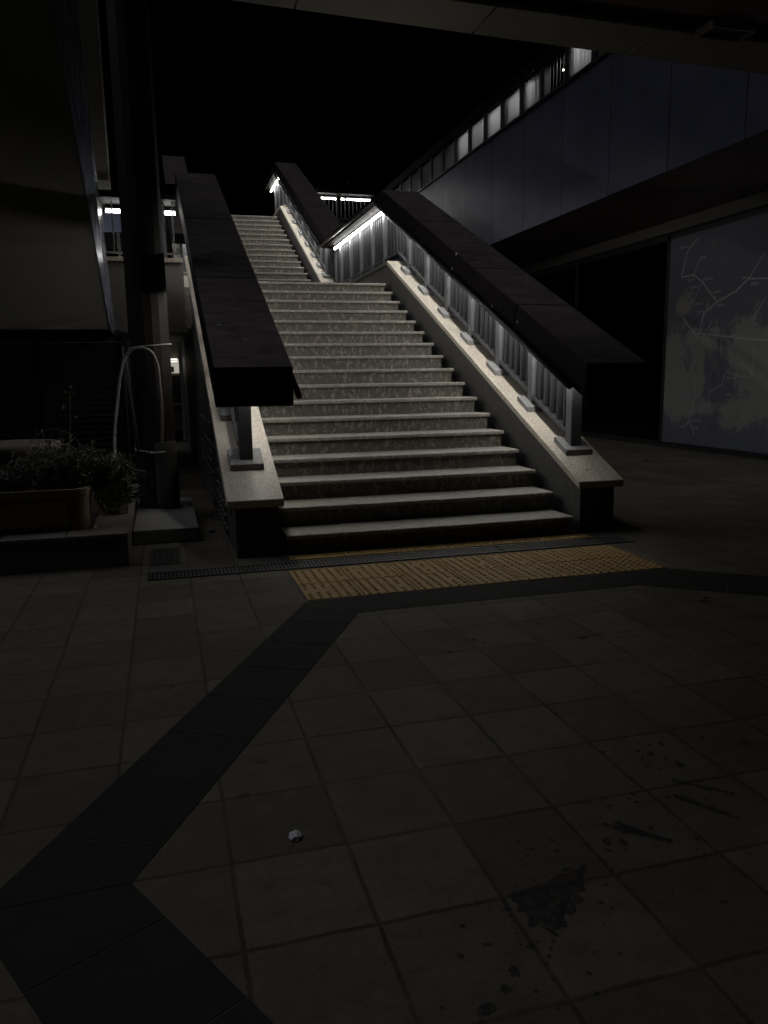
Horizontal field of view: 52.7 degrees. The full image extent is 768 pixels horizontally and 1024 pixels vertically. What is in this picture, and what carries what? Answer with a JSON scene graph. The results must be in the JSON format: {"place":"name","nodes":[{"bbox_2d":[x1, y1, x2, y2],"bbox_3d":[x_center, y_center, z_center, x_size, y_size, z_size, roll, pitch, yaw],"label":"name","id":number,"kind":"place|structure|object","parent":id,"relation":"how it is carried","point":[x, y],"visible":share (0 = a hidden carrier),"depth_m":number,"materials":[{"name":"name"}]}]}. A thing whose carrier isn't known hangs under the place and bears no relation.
{"place":"outdoors","nodes":[
{"label":"outdoors","id":0,"kind":"place"},
{"bbox_2d":[76,0,110,189],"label":"building","id":1,"kind":"structure","parent":0,"point":[88,18],"depth_m":9.45,"materials":[{"name":"concrete"}]},
{"bbox_2d":[102,212,121,256],"bbox_3d":[-5.090,-4.556,14.000,1.080,1.623,0.100,-4,10,-15],"label":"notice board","id":2,"kind":"object","parent":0,"point":[107,224],"visible":0.12,"depth_m":13.91,"materials":[{"name":"grey metal"}]},
{"bbox_2d":[127,287,192,340],"bbox_3d":[-6.240,-3.168,12.587,6.548,0.597,3.800,-4,10,-15],"label":"side landing","id":3,"kind":"object","parent":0,"point":[189,324],"depth_m":11.59,"materials":[{"name":"concrete"}]},
{"bbox_2d":[107,256,186,333],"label":"landing wall","id":4,"kind":"structure","parent":3,"relation":"attached to","point":[174,276],"depth_m":11.09,"materials":[{"name":"grey concrete"}]},
{"bbox_2d":[99,181,176,257],"bbox_3d":[-5.010,-4.006,10.654,4.190,0.970,0.770,-4,10,-15],"label":"landing railing","id":5,"kind":"object","parent":4,"relation":"on","point":[109,201],"visible":0.29,"depth_m":10.89,"materials":[{"name":"metal"}]},
{"bbox_2d":[104,215,343,250],"bbox_3d":[-4.875,-8.019,22.542,9.450,0.350,3.498,-4,10,-15],"label":"landing","id":6,"kind":"object","parent":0,"point":[108,236],"depth_m":21.72,"materials":[{"name":"stone"}]},
{"bbox_2d":[98,0,564,257],"label":"sky","id":7,"kind":"structure","parent":0,"point":[241,89],"materials":[{"name":"black"}]},
{"bbox_2d":[308,179,375,219],"bbox_3d":[-1.724,-9.189,23.037,2.880,1.073,0.700,-4,10,-15],"label":"landing railing","id":8,"kind":"object","parent":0,"point":[348,191],"visible":0.45,"depth_m":22.91,"materials":[{"name":"metal"}]},
{"bbox_2d":[0,433,767,1023],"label":"pavement","id":9,"kind":"structure","parent":0,"point":[408,775],"depth_m":2.65,"materials":[{"name":"tile"}]},
{"bbox_2d":[0,0,136,483],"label":"kiosk","id":10,"kind":"object","parent":9,"relation":"on","point":[54,281],"visible":0.77,"depth_m":8.54,"materials":[{"name":"concrete"}]},
{"bbox_2d":[0,484,138,574],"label":"raised bed","id":11,"kind":"object","parent":9,"relation":"on","point":[107,541],"visible":0.58,"depth_m":5.58,"materials":[{"name":"concrete"}]},
{"bbox_2d":[0,439,60,483],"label":"bowl planter","id":12,"kind":"object","parent":11,"relation":"on","point":[8,448],"visible":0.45,"depth_m":6.09,"materials":[{"name":"ceramic"}]},
{"bbox_2d":[0,481,92,534],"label":"trough planter","id":13,"kind":"object","parent":11,"relation":"on","point":[32,509],"visible":0.87,"depth_m":5.63,"materials":[{"name":"ceramic"}]},
{"bbox_2d":[0,455,35,491],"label":"shrub","id":14,"kind":"object","parent":13,"relation":"on","point":[11,478],"visible":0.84,"depth_m":5.68,"materials":[{"name":"green plant"}]},
{"bbox_2d":[26,426,72,487],"bbox_3d":[-2.548,-0.426,6.051,0.402,0.511,0.346,6,12,34],"label":"shrub","id":15,"kind":"object","parent":13,"relation":"in","point":[45,441],"visible":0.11,"depth_m":5.98,"materials":[{"name":"green plant"}]},
{"bbox_2d":[4,436,115,490],"bbox_3d":[-2.433,-0.368,5.857,0.793,0.462,0.607,-4,10,-15],"label":"shrub","id":16,"kind":"object","parent":13,"relation":"on","point":[49,465],"visible":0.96,"depth_m":5.78,"materials":[{"name":"green plant"}]},
{"bbox_2d":[24,429,87,470],"bbox_3d":[-2.566,-0.457,6.035,0.476,0.377,0.006,-4,10,-15],"label":"bent twig","id":17,"kind":"object","parent":16,"relation":"attached to","point":[51,429],"visible":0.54,"depth_m":6.00,"materials":[{"name":"brown wood"}]},
{"bbox_2d":[62,385,77,486],"bbox_3d":[-2.354,-0.573,5.850,0.120,0.762,0.042,-4,10,-15],"label":"flower stalk","id":18,"kind":"object","parent":13,"relation":"in","point":[70,386],"visible":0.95,"depth_m":5.81,"materials":[{"name":"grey plant"}]},
{"bbox_2d":[82,451,145,491],"bbox_3d":[-2.102,-0.321,6.068,0.503,0.326,0.454,-4,10,-15],"label":"shrub","id":19,"kind":"object","parent":13,"relation":"in","point":[108,477],"visible":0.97,"depth_m":5.99,"materials":[{"name":"green plant"}]},
{"bbox_2d":[87,448,140,515],"bbox_3d":[-2.250,-0.242,6.408,0.453,0.581,0.458,-4,10,-15],"label":"shrub","id":20,"kind":"object","parent":11,"relation":"on","point":[116,501],"visible":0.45,"depth_m":6.41,"materials":[{"name":"green plant"}]},
{"bbox_2d":[0,341,183,441],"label":"shop","id":21,"kind":"structure","parent":9,"relation":"on","point":[175,371],"depth_m":17.05,"materials":[{"name":"grey"}]},
{"bbox_2d":[106,0,199,544],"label":"column","id":22,"kind":"structure","parent":9,"relation":"on","point":[165,512],"depth_m":7.05,"materials":[{"name":"grey metal"}]},
{"bbox_2d":[122,346,132,465],"bbox_3d":[-2.437,-0.939,7.388,0.024,1.264,0.074,-5,11,-21],"label":"conduit","id":23,"kind":"object","parent":22,"relation":"attached to","point":[127,406],"visible":0.71,"depth_m":7.35,"materials":[{"name":"grey metal"}]},
{"bbox_2d":[125,355,140,458],"bbox_3d":[-2.355,-0.985,7.303,0.089,0.982,0.053,-8,12,-36],"label":"conduit","id":24,"kind":"object","parent":22,"relation":"attached to","point":[132,406],"visible":0.86,"depth_m":7.28,"materials":[{"name":"grey metal"}]},
{"bbox_2d":[113,346,163,457],"bbox_3d":[-2.330,-1.004,7.145,0.242,1.025,0.538,8,13,42],"label":"conduit","id":25,"kind":"object","parent":22,"relation":"attached to","point":[119,387],"visible":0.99,"depth_m":7.14,"materials":[{"name":"grey metal"}]},
{"bbox_2d":[127,343,171,348],"bbox_3d":[-2.206,-1.561,7.304,0.410,0.051,0.275,-4,10,-15],"label":"cable tie","id":26,"kind":"object","parent":22,"relation":"attached to","point":[152,345],"visible":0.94,"depth_m":7.21,"materials":[{"name":"white plastic"}]},
{"bbox_2d":[135,447,177,453],"bbox_3d":[-2.164,-0.589,7.442,0.404,0.035,0.350,-6,11,-25],"label":"cable tie","id":27,"kind":"object","parent":22,"relation":"attached to","point":[151,452],"visible":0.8,"depth_m":7.29,"materials":[{"name":"grey plastic"}]},
{"bbox_2d":[150,547,181,565],"bbox_3d":[-1.677,0.336,5.971,0.230,0.008,0.600,-4,10,-15],"label":"access cover","id":28,"kind":"object","parent":9,"relation":"on","point":[166,556],"visible":1,"depth_m":5.93,"materials":[{"name":"metal"}]},
{"bbox_2d":[167,215,189,446],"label":"parapet wall","id":29,"kind":"structure","parent":9,"relation":"on","point":[183,382],"depth_m":17.07,"materials":[{"name":"concrete"}]},
{"bbox_2d":[162,155,187,275],"bbox_3d":[-4.548,-6.849,17.276,0.550,3.594,6.440,-4,10,-15],"label":"stair railing","id":30,"kind":"object","parent":29,"relation":"on","point":[171,165],"visible":0.42,"depth_m":17.43,"materials":[{"name":"metal"}]},
{"bbox_2d":[184,325,200,471],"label":"landing wall","id":31,"kind":"structure","parent":9,"relation":"on","point":[191,392],"depth_m":12.62,"materials":[{"name":"concrete"}]},
{"bbox_2d":[184,256,283,557],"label":"parapet wall","id":32,"kind":"structure","parent":9,"relation":"on","point":[246,503],"depth_m":6.25,"materials":[{"name":"concrete"}]},
{"bbox_2d":[175,172,301,470],"bbox_3d":[-1.743,-2.503,8.250,0.628,3.577,6.289,-4,10,-15],"label":"stair railing","id":33,"kind":"object","parent":32,"relation":"on","point":[249,363],"visible":1,"depth_m":6.26,"materials":[{"name":"brown paint"}]},
{"bbox_2d":[288,829,301,840],"bbox_3d":[-0.261,0.948,2.276,0.043,0.022,0.040,-4,10,-15],"label":"paper scrap","id":34,"kind":"object","parent":9,"relation":"on","point":[295,835],"visible":1,"depth_m":2.27,"materials":[{"name":"white paper"}]},
{"bbox_2d":[347,261,389,291],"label":"parapet wall","id":35,"kind":"structure","parent":9,"relation":"on","point":[380,273],"depth_m":12.06,"materials":[{"name":"stone"}]},
{"bbox_2d":[319,191,406,282],"bbox_3d":[-0.343,-4.475,13.297,0.629,1.086,4.836,-4,10,-15],"label":"stair railing","id":36,"kind":"object","parent":35,"relation":"on","point":[369,235],"visible":0.77,"depth_m":13.08,"materials":[{"name":"grey metal"}]},
{"bbox_2d":[0,568,767,1023],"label":"paving band","id":37,"kind":"object","parent":9,"relation":"on","point":[166,970],"visible":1,"depth_m":2.19,"materials":[{"name":"black tile"}]},
{"bbox_2d":[147,536,634,580],"bbox_3d":[0.180,0.332,5.828,3.750,0.008,0.210,-4,10,-15],"label":"drain grate","id":38,"kind":"object","parent":9,"relation":"on","point":[204,572],"visible":1,"depth_m":5.76,"materials":[{"name":"metal"}]},
{"bbox_2d":[258,281,572,554],"bbox_3d":[-0.413,-1.557,8.922,2.560,2.697,6.160,-4,10,-15],"label":"stair flight","id":39,"kind":"object","parent":9,"relation":"on","point":[380,433],"visible":0.83,"depth_m":7.45,"materials":[{"name":"stone"}]},
{"bbox_2d":[288,533,667,600],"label":"tactile paving","id":40,"kind":"structure","parent":9,"relation":"on","point":[337,582],"depth_m":5.40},
{"bbox_2d":[387,261,623,532],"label":"parapet wall","id":41,"kind":"structure","parent":9,"relation":"on","point":[583,496],"depth_m":7.66,"materials":[{"name":"stone"}]},
{"bbox_2d":[373,190,646,455],"bbox_3d":[0.976,-2.565,8.954,0.628,3.377,6.166,-4,10,-15],"label":"stair railing","id":42,"kind":"object","parent":41,"relation":"on","point":[556,357],"visible":1,"depth_m":7.64,"materials":[{"name":"brown paint"}]},
{"bbox_2d":[383,597,738,1022],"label":"floor stain","id":43,"kind":"object","parent":9,"relation":"on","point":[544,906],"visible":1,"depth_m":2.01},
{"bbox_2d":[530,206,767,459],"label":"glass shopfront","id":44,"kind":"object","parent":9,"relation":"on","point":[621,295],"visible":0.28,"depth_m":15.10,"materials":[{"name":"grey"}]},
{"bbox_2d":[393,52,767,274],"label":"footbridge","id":45,"kind":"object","parent":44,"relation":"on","point":[603,152],"visible":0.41,"depth_m":11.98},
{"bbox_2d":[379,45,602,192],"bbox_3d":[3.240,-7.274,12.084,0.302,0.824,30.000,-4,10,-15],"label":"glazed screen","id":46,"kind":"object","parent":45,"relation":"on","point":[526,87],"visible":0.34,"depth_m":15.34,"materials":[{"name":"frosted glass"},{"name":"dark metal"}]},
{"bbox_2d":[232,0,767,74],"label":"overhead bridge","id":47,"kind":"structure","parent":45,"relation":"attached to","point":[664,30],"depth_m":5.86,"materials":[{"name":"grey concrete"}]},
{"bbox_2d":[695,18,756,42],"bbox_3d":[2.640,-3.716,5.993,0.400,0.058,0.210,-4,10,-15],"label":"ceiling light","id":48,"kind":"object","parent":47,"relation":"attached to","point":[724,30],"visible":1,"depth_m":5.98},
{"bbox_2d":[662,213,767,453],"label":"map board","id":49,"kind":"object","parent":44,"relation":"attached to","point":[716,382],"visible":1,"depth_m":12.64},
{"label":"landing","id":50,"kind":"structure","parent":0,"visible":0},
{"bbox_2d":[231,215,310,281],"bbox_3d":[-3.274,-5.869,18.303,2.560,3.190,6.223,-4,10,-15],"label":"stair flight","id":51,"kind":"object","parent":50,"relation":"on","point":[270,252],"visible":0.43,"depth_m":18.50,"materials":[{"name":"stone"}]},
{"bbox_2d":[273,206,334,282],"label":"parapet wall","id":52,"kind":"structure","parent":50,"relation":"on","point":[302,252],"depth_m":18.41,"materials":[{"name":"concrete"}]},
{"bbox_2d":[264,163,284,211],"bbox_3d":[-2.927,-8.913,21.793,0.550,1.117,2.293,-4,10,-15],"label":"stair railing","id":53,"kind":"object","parent":52,"relation":"on","point":[271,183],"visible":0.43,"depth_m":21.82,"materials":[{"name":"grey metal"}]},
{"bbox_2d":[273,162,340,281],"bbox_3d":[-1.809,-6.918,18.049,0.628,3.802,6.440,-4,10,-15],"label":"stair railing","id":54,"kind":"object","parent":52,"relation":"on","point":[317,221],"visible":0.92,"depth_m":17.40,"materials":[{"name":"metal"}]}
]}

